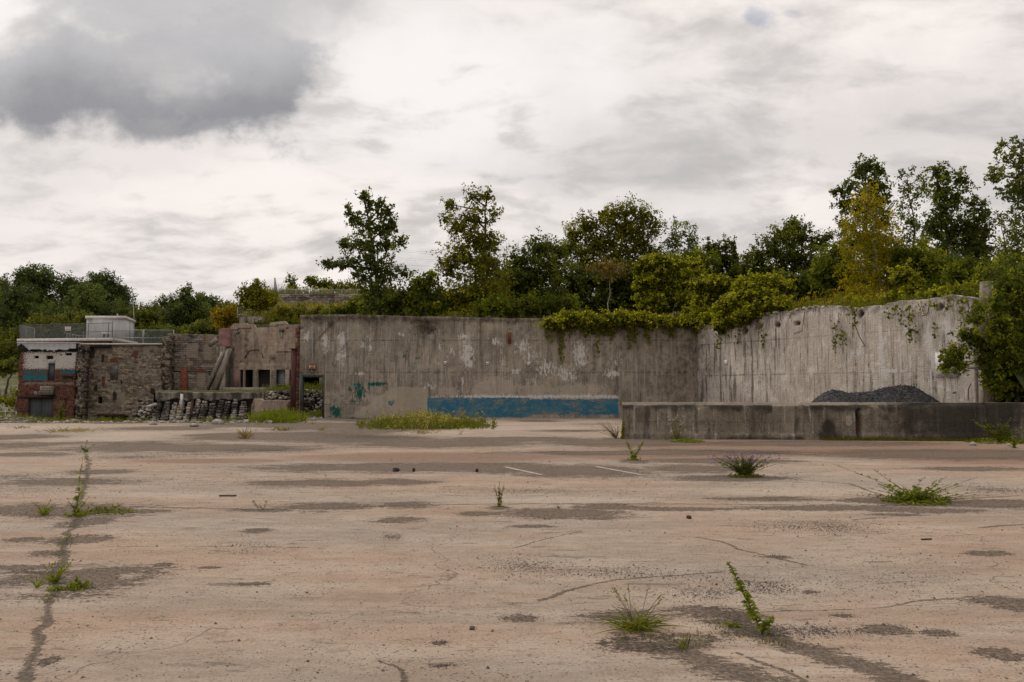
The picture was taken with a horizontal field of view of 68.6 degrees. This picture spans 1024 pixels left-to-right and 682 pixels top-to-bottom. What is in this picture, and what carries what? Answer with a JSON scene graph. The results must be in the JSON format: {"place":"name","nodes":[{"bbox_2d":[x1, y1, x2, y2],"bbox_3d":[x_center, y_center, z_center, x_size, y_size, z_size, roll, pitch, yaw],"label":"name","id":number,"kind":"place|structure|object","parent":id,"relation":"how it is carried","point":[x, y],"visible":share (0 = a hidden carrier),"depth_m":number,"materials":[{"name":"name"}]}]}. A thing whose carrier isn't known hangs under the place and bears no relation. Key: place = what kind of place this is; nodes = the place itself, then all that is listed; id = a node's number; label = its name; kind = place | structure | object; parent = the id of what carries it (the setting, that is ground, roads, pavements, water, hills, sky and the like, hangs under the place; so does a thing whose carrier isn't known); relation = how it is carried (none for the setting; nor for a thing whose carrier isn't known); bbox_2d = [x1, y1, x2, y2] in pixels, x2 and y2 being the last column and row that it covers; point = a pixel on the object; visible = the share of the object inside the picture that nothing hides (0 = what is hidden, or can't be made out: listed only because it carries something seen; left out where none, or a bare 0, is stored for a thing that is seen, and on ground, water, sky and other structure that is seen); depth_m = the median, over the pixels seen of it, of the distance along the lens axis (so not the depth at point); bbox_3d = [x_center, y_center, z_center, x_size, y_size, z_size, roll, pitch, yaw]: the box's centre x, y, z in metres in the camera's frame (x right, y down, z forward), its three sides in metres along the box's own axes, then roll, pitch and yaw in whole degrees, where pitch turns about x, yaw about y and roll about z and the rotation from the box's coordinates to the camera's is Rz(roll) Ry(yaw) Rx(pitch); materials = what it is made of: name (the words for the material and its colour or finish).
{"place":"outdoors","nodes":[
{"label":"outdoors","id":0,"kind":"place"},
{"bbox_2d":[153,389,321,408],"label":"terrace","id":1,"kind":"structure","parent":0,"point":[155,401],"depth_m":45.46,"materials":[{"name":"concrete"}]},
{"bbox_2d":[204,352,224,389],"bbox_3d":[-20.450,2.089,51.571,0.351,2.745,2.119,-1,-4,19],"label":"concrete fin","id":2,"kind":"object","parent":1,"relation":"on","point":[214,373],"visible":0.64,"depth_m":51.44,"materials":[{"name":"grey concrete"}]},
{"bbox_2d":[208,328,233,386],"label":"concrete tower","id":3,"kind":"structure","parent":1,"relation":"on","point":[225,339],"depth_m":54.36,"materials":[{"name":"concrete"}]},
{"bbox_2d":[211,348,231,389],"bbox_3d":[-20.096,1.946,51.878,0.455,2.951,2.103,-1,-4,13],"label":"concrete fin","id":4,"kind":"object","parent":1,"relation":"on","point":[219,377],"visible":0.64,"depth_m":51.65,"materials":[{"name":"grey concrete"}]},
{"bbox_2d":[230,321,321,399],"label":"concrete wall","id":5,"kind":"structure","parent":1,"relation":"on","point":[262,356],"depth_m":55.08,"materials":[{"name":"beige concrete"}]},
{"bbox_2d":[254,297,299,327],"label":"hillside","id":6,"kind":"structure","parent":0,"point":[262,325],"depth_m":55.62,"materials":[{"name":"green plant"}]},
{"bbox_2d":[209,302,243,329],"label":"bush","id":7,"kind":"object","parent":6,"relation":"on","point":[224,318],"visible":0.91,"depth_m":56.98,"materials":[{"name":"yellow plant"}]},
{"bbox_2d":[233,278,282,316],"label":"bush","id":8,"kind":"object","parent":6,"relation":"on","point":[255,296],"visible":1,"depth_m":57.45,"materials":[{"name":"green plant"}]},
{"bbox_2d":[267,302,323,319],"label":"bush","id":9,"kind":"object","parent":6,"relation":"on","point":[282,311],"visible":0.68,"depth_m":58.41,"materials":[{"name":"green plant"}]},
{"bbox_2d":[303,275,334,290],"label":"bush","id":10,"kind":"object","parent":6,"relation":"on","point":[311,281],"visible":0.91,"depth_m":92.25,"materials":[{"name":"green plant"}]},
{"bbox_2d":[263,284,379,296],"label":"plateau weeds","id":11,"kind":"object","parent":6,"relation":"on","point":[321,293],"visible":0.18,"depth_m":87.65,"materials":[{"name":"green plant"}]},
{"bbox_2d":[241,300,507,323],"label":"hill weeds","id":12,"kind":"object","parent":6,"relation":"on","point":[295,316],"visible":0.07,"depth_m":58.29,"materials":[{"name":"green plant"}]},
{"bbox_2d":[278,294,479,307],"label":"stone wall","id":13,"kind":"structure","parent":6,"relation":"on","point":[313,298],"depth_m":85.85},
{"bbox_2d":[330,304,679,317],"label":"hillside","id":14,"kind":"structure","parent":0,"point":[521,316],"depth_m":56.47,"materials":[{"name":"green plant"}]},
{"bbox_2d":[317,293,370,314],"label":"bush","id":15,"kind":"object","parent":14,"relation":"on","point":[348,308],"visible":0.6,"depth_m":55.86,"materials":[{"name":"green plant"}]},
{"bbox_2d":[315,186,418,315],"bbox_3d":[-8.945,-5.324,46.322,6.276,8.532,3.215,1,-4,-11],"label":"cottonwood","id":16,"kind":"object","parent":14,"relation":"on","point":[375,268],"visible":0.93,"depth_m":46.21,"materials":[{"name":"green plant"}]},
{"bbox_2d":[379,281,423,315],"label":"bush","id":17,"kind":"object","parent":14,"relation":"on","point":[392,302],"visible":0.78,"depth_m":43.93,"materials":[{"name":"green plant"}]},
{"bbox_2d":[402,269,453,316],"bbox_3d":[-4.891,-2.474,43.403,3.074,3.364,2.290,0,-3,0],"label":"sumac","id":18,"kind":"object","parent":14,"relation":"on","point":[426,283],"visible":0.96,"depth_m":43.17,"materials":[{"name":"green plant"}]},
{"bbox_2d":[426,181,521,317],"bbox_3d":[-2.063,-5.153,44.318,4.999,8.790,4.934,-3,-4,37],"label":"poplar","id":19,"kind":"object","parent":14,"relation":"on","point":[482,262],"visible":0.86,"depth_m":44.04,"materials":[{"name":"green plant"}]},
{"bbox_2d":[468,290,523,317],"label":"bush","id":20,"kind":"object","parent":14,"relation":"on","point":[491,305],"visible":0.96,"depth_m":41.05,"materials":[{"name":"green plant"}]},
{"bbox_2d":[492,226,571,317],"bbox_3d":[1.606,-4.288,48.227,6.072,6.564,4.769,0,-3,0],"label":"dark tree","id":21,"kind":"object","parent":14,"relation":"on","point":[549,252],"visible":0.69,"depth_m":47.92,"materials":[{"name":"green plant"}]},
{"bbox_2d":[497,288,583,317],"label":"bush","id":22,"kind":"object","parent":14,"relation":"on","point":[541,306],"visible":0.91,"depth_m":41.54,"materials":[{"name":"green plant"}]},
{"bbox_2d":[543,256,640,313],"bbox_3d":[5.366,-3.109,46.409,7.096,4.268,4.027,0,-3,0],"label":"dark tree","id":23,"kind":"object","parent":14,"relation":"on","point":[583,285],"visible":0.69,"depth_m":45.87,"materials":[{"name":"green plant"}]},
{"bbox_2d":[585,257,631,310],"bbox_3d":[5.282,-2.509,40.694,2.635,4.119,1.457,0,-3,0],"label":"sumac","id":24,"kind":"object","parent":14,"relation":"on","point":[604,266],"visible":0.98,"depth_m":40.66,"materials":[{"name":"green plant"}]},
{"bbox_2d":[553,191,667,311],"bbox_3d":[6.911,-5.618,50.898,8.518,8.775,5.644,0,-3,0],"label":"broad tree","id":25,"kind":"object","parent":14,"relation":"on","point":[626,232],"visible":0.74,"depth_m":50.22,"materials":[{"name":"green plant"}]},
{"bbox_2d":[629,251,711,315],"bbox_3d":[8.905,-3.133,41.961,4.916,3.906,3.509,0,-3,0],"label":"vine mound","id":26,"kind":"object","parent":14,"relation":"on","point":[659,287],"visible":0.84,"depth_m":41.51,"materials":[{"name":"green plant"}]},
{"bbox_2d":[666,214,689,254],"bbox_3d":[10.987,-4.813,49.287,1.670,7.124,1.449,0,-3,0],"label":"sapling","id":27,"kind":"object","parent":14,"relation":"on","point":[676,224],"visible":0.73,"depth_m":49.41,"materials":[{"name":"green plant"}]},
{"bbox_2d":[666,244,723,276],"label":"bush","id":28,"kind":"object","parent":14,"relation":"on","point":[703,255],"visible":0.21,"depth_m":45.08,"materials":[{"name":"green plant"}]},
{"bbox_2d":[678,273,738,336],"bbox_3d":[10.213,-1.835,38.536,3.294,3.553,2.684,2,-4,-33],"label":"vine mound","id":29,"kind":"object","parent":14,"relation":"on","point":[708,290],"visible":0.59,"depth_m":38.46,"materials":[{"name":"green plant"}]},
{"bbox_2d":[702,233,745,279],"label":"bush","id":30,"kind":"object","parent":14,"relation":"on","point":[727,258],"visible":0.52,"depth_m":47.25,"materials":[{"name":"green plant"}]},
{"bbox_2d":[703,268,799,348],"bbox_3d":[11.068,-1.531,34.963,4.534,3.718,2.711,-2,-4,32],"label":"vine mound","id":31,"kind":"object","parent":14,"relation":"on","point":[747,300],"visible":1,"depth_m":34.57,"materials":[{"name":"green plant"}]},
{"bbox_2d":[729,214,835,305],"bbox_3d":[16.258,-4.473,44.084,6.753,6.292,3.932,0,-3,0],"label":"dark tree","id":32,"kind":"object","parent":14,"relation":"on","point":[785,241],"visible":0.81,"depth_m":44.00,"materials":[{"name":"green plant"}]},
{"bbox_2d":[765,266,832,305],"bbox_3d":[16.167,-2.836,41.961,4.342,2.960,2.450,0,-3,0],"label":"bush","id":33,"kind":"object","parent":14,"relation":"on","point":[803,283],"visible":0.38,"depth_m":41.76,"materials":[{"name":"green plant"}]},
{"bbox_2d":[806,238,873,297],"bbox_3d":[16.716,-3.340,38.249,3.266,3.954,2.303,-1,-4,16],"label":"bush","id":34,"kind":"object","parent":14,"relation":"on","point":[822,273],"visible":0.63,"depth_m":38.01,"materials":[{"name":"green plant"}]},
{"bbox_2d":[828,153,902,263],"bbox_3d":[23.853,-7.482,50.759,5.238,10.590,3.129,0,-3,0],"label":"cottonwood","id":35,"kind":"object","parent":14,"relation":"on","point":[863,169],"visible":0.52,"depth_m":50.44,"materials":[{"name":"green plant"}]},
{"bbox_2d":[760,258,978,352],"bbox_3d":[15.088,-1.494,30.462,4.398,4.109,9.660,2,-4,-27],"label":"vine mound","id":36,"kind":"object","parent":14,"relation":"on","point":[902,278],"visible":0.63,"depth_m":29.89,"materials":[{"name":"green plant"}]},
{"bbox_2d":[831,179,909,295],"bbox_3d":[16.665,-4.514,35.165,3.926,6.291,2.400,0,-3,0],"label":"poplar","id":37,"kind":"object","parent":14,"relation":"on","point":[874,257],"visible":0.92,"depth_m":34.74,"materials":[{"name":"green plant"}]},
{"bbox_2d":[793,277,984,309],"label":"tall grass","id":38,"kind":"structure","parent":14,"relation":"on","point":[915,297],"depth_m":28.86,"materials":[{"name":"green plant"}]},
{"bbox_2d":[889,164,935,249],"bbox_3d":[25.339,-6.764,47.445,2.723,8.929,2.503,-3,-5,45],"label":"cottonwood","id":39,"kind":"object","parent":14,"relation":"on","point":[912,223],"visible":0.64,"depth_m":47.51,"materials":[{"name":"green plant"}]},
{"bbox_2d":[881,234,959,291],"bbox_3d":[18.942,-3.177,34.375,3.865,3.396,2.391,0,-3,0],"label":"bush","id":40,"kind":"object","parent":14,"relation":"on","point":[928,263],"visible":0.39,"depth_m":34.03,"materials":[{"name":"green plant"}]},
{"bbox_2d":[917,160,981,257],"bbox_3d":[25.904,-6.625,44.491,3.833,8.472,2.775,0,-3,0],"label":"cottonwood","id":41,"kind":"object","parent":14,"relation":"on","point":[942,219],"visible":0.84,"depth_m":44.29,"materials":[{"name":"green plant"}]},
{"bbox_2d":[921,252,994,290],"bbox_3d":[18.192,-2.489,30.274,3.305,2.274,1.819,0,-3,0],"label":"bush","id":42,"kind":"object","parent":14,"relation":"on","point":[961,272],"visible":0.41,"depth_m":30.07,"materials":[{"name":"green plant"}]},
{"bbox_2d":[950,193,1000,260],"bbox_3d":[27.387,-5.748,44.445,2.814,6.252,2.280,0,-3,0],"label":"cottonwood","id":43,"kind":"object","parent":14,"relation":"on","point":[981,230],"visible":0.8,"depth_m":44.13,"materials":[{"name":"green plant"}]},
{"bbox_2d":[969,249,1023,291],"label":"bush","id":44,"kind":"object","parent":14,"relation":"on","point":[977,268],"visible":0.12,"depth_m":28.34,"materials":[{"name":"green plant"}]},
{"bbox_2d":[981,251,1023,402],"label":"bush","id":45,"kind":"object","parent":14,"relation":"on","point":[1012,262],"visible":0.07,"depth_m":25.94,"materials":[{"name":"green plant"}]},
{"bbox_2d":[983,135,1023,249],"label":"cottonwood","id":46,"kind":"object","parent":14,"relation":"on","point":[1014,191],"visible":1,"depth_m":30.37,"materials":[{"name":"green plant"}]},
{"bbox_2d":[989,211,1023,264],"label":"sapling","id":47,"kind":"object","parent":14,"relation":"on","point":[1016,247],"visible":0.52,"depth_m":33.27,"materials":[{"name":"green plant"}]},
{"bbox_2d":[0,371,1023,681],"bbox_3d":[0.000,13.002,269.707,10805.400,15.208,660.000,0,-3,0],"label":"ground","id":48,"kind":"structure","parent":0,"point":[274,635],"depth_m":7.06,"materials":[{"name":"beige concrete"}]},
{"bbox_2d":[0,355,18,397],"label":"tree","id":49,"kind":"object","parent":48,"relation":"on","point":[9,366],"visible":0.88,"depth_m":107.78,"materials":[{"name":"green plant"}]},
{"bbox_2d":[0,333,21,371],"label":"distant tree","id":50,"kind":"object","parent":48,"relation":"on","point":[8,349],"visible":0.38,"depth_m":124.57,"materials":[{"name":"green plant"}]},
{"bbox_2d":[0,320,41,355],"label":"bush","id":51,"kind":"object","parent":48,"relation":"on","point":[10,331],"visible":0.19,"depth_m":129.22,"materials":[{"name":"green plant"}]},
{"bbox_2d":[0,281,68,352],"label":"distant tree","id":52,"kind":"object","parent":48,"relation":"on","point":[15,298],"visible":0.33,"depth_m":141.41,"materials":[{"name":"green plant"}]},
{"bbox_2d":[7,262,71,315],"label":"distant tree","id":53,"kind":"object","parent":48,"relation":"on","point":[43,281],"visible":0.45,"depth_m":164.87,"materials":[{"name":"green plant"}]},
{"bbox_2d":[20,312,85,338],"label":"distant tree","id":54,"kind":"object","parent":48,"relation":"on","point":[61,319],"visible":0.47,"depth_m":127.50,"materials":[{"name":"green plant"}]},
{"bbox_2d":[42,562,74,582],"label":"grass tuft","id":55,"kind":"object","parent":48,"relation":"on","point":[52,578],"visible":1,"depth_m":6.12,"materials":[{"name":"green plant"}]},
{"bbox_2d":[39,456,91,603],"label":"crack weeds","id":56,"kind":"object","parent":48,"relation":"on","point":[49,584],"visible":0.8,"depth_m":7.19,"materials":[{"name":"green plant"}]},
{"bbox_2d":[52,272,83,308],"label":"distant tree","id":57,"kind":"object","parent":48,"relation":"on","point":[66,281],"visible":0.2,"depth_m":167.73,"materials":[{"name":"green plant"}]},
{"bbox_2d":[58,575,94,590],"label":"weed","id":58,"kind":"object","parent":48,"relation":"on","point":[78,584],"visible":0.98,"depth_m":5.95,"materials":[{"name":"green plant"}]},
{"bbox_2d":[63,457,89,516],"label":"weed","id":59,"kind":"object","parent":48,"relation":"on","point":[77,511],"visible":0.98,"depth_m":9.28,"materials":[{"name":"green plant"}]},
{"bbox_2d":[14,338,141,419],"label":"brick building","id":60,"kind":"structure","parent":48,"relation":"on","point":[45,387],"depth_m":84.89,"materials":[{"name":"red brick"}]},
{"bbox_2d":[29,398,41,417],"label":"garage door","id":61,"kind":"structure","parent":60,"relation":"in","point":[35,404],"depth_m":84.95,"materials":[{"name":"grey metal"}]},
{"bbox_2d":[42,398,52,418],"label":"garage door","id":62,"kind":"structure","parent":60,"relation":"in","point":[47,403],"depth_m":84.95,"materials":[{"name":"grey metal"}]},
{"bbox_2d":[19,321,112,338],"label":"roof fence","id":63,"kind":"object","parent":60,"relation":"on","point":[105,331],"visible":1,"depth_m":86.82,"materials":[{"name":"metal"}]},
{"bbox_2d":[85,314,135,340],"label":"rooftop shed","id":64,"kind":"structure","parent":60,"relation":"on","point":[122,323],"depth_m":95.30,"materials":[{"name":"grey metal"}]},
{"bbox_2d":[29,276,135,331],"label":"distant tree","id":65,"kind":"object","parent":48,"relation":"on","point":[85,298],"visible":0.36,"depth_m":140.76,"materials":[{"name":"green plant"}]},
{"bbox_2d":[79,503,137,515],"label":"weed","id":66,"kind":"object","parent":48,"relation":"on","point":[103,509],"visible":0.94,"depth_m":9.51,"materials":[{"name":"green plant"}]},
{"bbox_2d":[81,268,137,313],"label":"distant tree","id":67,"kind":"object","parent":48,"relation":"on","point":[112,286],"visible":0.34,"depth_m":159.61,"materials":[{"name":"green plant"}]},
{"bbox_2d":[77,343,161,420],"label":"stone facade","id":68,"kind":"structure","parent":48,"relation":"on","point":[124,381],"depth_m":85.69,"materials":[{"name":"stone"}]},
{"bbox_2d":[113,330,173,342],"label":"roof fence","id":69,"kind":"object","parent":68,"relation":"on","point":[142,335],"visible":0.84,"depth_m":86.38,"materials":[{"name":"metal"}]},
{"bbox_2d":[129,399,154,420],"bbox_3d":[-21.939,4.387,45.152,2.492,1.832,3.044,0,-3,0],"label":"rubble heap","id":70,"kind":"object","parent":48,"relation":"on","point":[138,413],"visible":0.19,"depth_m":44.74,"materials":[{"name":"stone"}]},
{"bbox_2d":[124,303,170,338],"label":"distant tree","id":71,"kind":"object","parent":48,"relation":"on","point":[147,316],"visible":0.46,"depth_m":134.35,"materials":[{"name":"green plant"}]},
{"bbox_2d":[0,410,308,422],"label":"rubble weeds","id":72,"kind":"object","parent":48,"relation":"on","point":[52,419],"visible":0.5,"depth_m":34.34,"materials":[{"name":"green plant"}]},
{"bbox_2d":[0,414,322,422],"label":"rubble band","id":73,"kind":"object","parent":48,"relation":"on","point":[314,418],"visible":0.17,"depth_m":33.16,"materials":[{"name":"grey stone"}]},
{"bbox_2d":[135,320,187,345],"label":"distant tree","id":74,"kind":"object","parent":48,"relation":"on","point":[153,328],"visible":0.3,"depth_m":104.56,"materials":[{"name":"green plant"}]},
{"bbox_2d":[144,292,179,310],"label":"distant tree","id":75,"kind":"object","parent":48,"relation":"on","point":[164,298],"visible":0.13,"depth_m":165.14,"materials":[{"name":"green plant"}]},
{"bbox_2d":[155,281,214,333],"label":"tree","id":76,"kind":"object","parent":48,"relation":"on","point":[187,309],"visible":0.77,"depth_m":109.78,"materials":[{"name":"green plant"}]},
{"bbox_2d":[159,333,218,390],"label":"stone facade","id":77,"kind":"structure","parent":48,"relation":"on","point":[188,362],"depth_m":69.97,"materials":[{"name":"grey stone"}]},
{"bbox_2d":[177,318,229,334],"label":"distant tree","id":78,"kind":"object","parent":48,"relation":"on","point":[199,327],"visible":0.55,"depth_m":99.88,"materials":[{"name":"green plant"}]},
{"bbox_2d":[151,392,321,421],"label":"stone retaining wall","id":79,"kind":"structure","parent":48,"relation":"on","point":[177,406],"depth_m":44.64,"materials":[{"name":"stone"}]},
{"bbox_2d":[251,398,289,416],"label":"wall","id":80,"kind":"structure","parent":48,"relation":"on","point":[259,404],"depth_m":43.45,"materials":[{"name":"beige concrete"}]},
{"bbox_2d":[246,406,308,422],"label":"weed bank","id":81,"kind":"structure","parent":48,"relation":"on","point":[281,415],"depth_m":33.39,"materials":[{"name":"green plant"}]},
{"bbox_2d":[290,348,296,410],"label":"steel column","id":82,"kind":"structure","parent":48,"relation":"on","point":[293,376],"depth_m":37.28,"materials":[{"name":"metal"}]},
{"bbox_2d":[266,389,321,412],"bbox_3d":[-12.195,3.653,44.768,4.916,1.666,1.452,0,-3,0],"label":"terrace rubble","id":83,"kind":"object","parent":48,"relation":"on","point":[287,393],"visible":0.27,"depth_m":44.50,"materials":[{"name":"stone"}]},
{"bbox_2d":[355,406,497,430],"bbox_3d":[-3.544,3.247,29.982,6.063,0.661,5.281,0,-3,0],"label":"weed bank","id":84,"kind":"structure","parent":48,"relation":"on","point":[381,424],"depth_m":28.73,"materials":[{"name":"green plant"}]},
{"bbox_2d":[295,314,696,417],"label":"concrete wall","id":85,"kind":"structure","parent":48,"relation":"on","point":[456,367],"depth_m":37.99,"materials":[{"name":"concrete"}]},
{"bbox_2d":[534,305,708,363],"bbox_3d":[5.598,-0.312,37.823,9.042,3.013,1.831,0,-3,0],"label":"hanging vine","id":86,"kind":"object","parent":85,"relation":"hanging from","point":[586,320],"visible":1,"depth_m":37.71,"materials":[{"name":"green plant"}]},
{"bbox_2d":[0,429,1023,681],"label":"loose pebbles","id":87,"kind":"object","parent":48,"relation":"on","point":[558,547],"visible":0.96,"depth_m":6.87,"materials":[{"name":"grey gravel"}]},
{"bbox_2d":[594,584,686,638],"bbox_3d":[0.817,1.763,4.944,0.640,0.272,0.678,0,-3,0],"label":"grass tuft","id":88,"kind":"object","parent":48,"relation":"on","point":[631,625],"visible":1,"depth_m":4.91,"materials":[{"name":"green plant"}]},
{"bbox_2d":[636,618,803,651],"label":"crack weeds","id":89,"kind":"object","parent":48,"relation":"on","point":[762,638],"visible":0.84,"depth_m":4.73,"materials":[{"name":"green plant"}]},
{"bbox_2d":[706,450,780,477],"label":"weed bush","id":90,"kind":"object","parent":48,"relation":"on","point":[747,468],"visible":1,"depth_m":13.25,"materials":[{"name":"green plant"}]},
{"bbox_2d":[726,561,774,633],"bbox_3d":[1.548,1.667,4.875,0.312,0.463,0.125,0,-3,0],"label":"weed","id":91,"kind":"object","parent":48,"relation":"on","point":[765,624],"visible":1,"depth_m":4.86,"materials":[{"name":"green plant"}]},
{"bbox_2d":[622,402,987,440],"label":"wall","id":92,"kind":"structure","parent":48,"relation":"on","point":[769,420],"depth_m":22.52,"materials":[{"name":"concrete"}]},
{"bbox_2d":[693,281,998,402],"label":"concrete wall","id":93,"kind":"structure","parent":48,"relation":"on","point":[797,358],"depth_m":30.44,"materials":[{"name":"concrete"}]},
{"bbox_2d":[780,282,926,312],"bbox_3d":[14.207,-1.616,35.294,5.503,2.010,9.056,2,-4,-26],"label":"goldenrod","id":94,"kind":"object","parent":93,"relation":"on","point":[840,299],"visible":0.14,"depth_m":32.89,"materials":[{"name":"green plant"}]},
{"bbox_2d":[811,384,939,402],"bbox_3d":[13.421,2.427,27.223,7.908,1.733,5.240,0,-3,0],"label":"gravel pile","id":95,"kind":"object","parent":48,"relation":"on","point":[903,393],"visible":0.27,"depth_m":26.83,"materials":[{"name":"grey gravel"}]},
{"bbox_2d":[821,435,994,441],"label":"wall moss","id":96,"kind":"object","parent":48,"relation":"on","point":[878,439],"depth_m":22.07,"materials":[{"name":"green plant"}]},
{"bbox_2d":[834,464,1019,505],"bbox_3d":[5.797,2.010,10.402,2.499,0.563,0.750,0,-3,0],"label":"weed bush","id":97,"kind":"object","parent":48,"relation":"on","point":[916,495],"visible":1,"depth_m":10.37,"materials":[{"name":"green plant"}]},
{"bbox_2d":[964,419,1023,444],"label":"weed bush","id":98,"kind":"object","parent":48,"relation":"on","point":[1000,437],"visible":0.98,"depth_m":21.27,"materials":[{"name":"green plant"}]},
{"bbox_2d":[984,402,1023,440],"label":"wall","id":99,"kind":"structure","parent":48,"relation":"on","point":[1004,412],"depth_m":22.16,"materials":[{"name":"concrete"}]},
{"bbox_2d":[0,0,1023,314],"label":"sky","id":100,"kind":"structure","parent":0,"point":[216,146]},
{"bbox_2d":[985,332,1023,387],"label":"bank","id":101,"kind":"structure","parent":0,"point":[1020,378],"depth_m":23.43,"materials":[{"name":"green plant"}]},
{"bbox_2d":[937,264,1023,402],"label":"bush","id":102,"kind":"object","parent":101,"relation":"on","point":[1001,345],"visible":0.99,"depth_m":23.82,"materials":[{"name":"green plant"}]},
{"bbox_2d":[960,284,1023,376],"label":"bank weeds","id":103,"kind":"object","parent":101,"relation":"on","point":[1018,364],"visible":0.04,"depth_m":24.94,"materials":[{"name":"green plant"}]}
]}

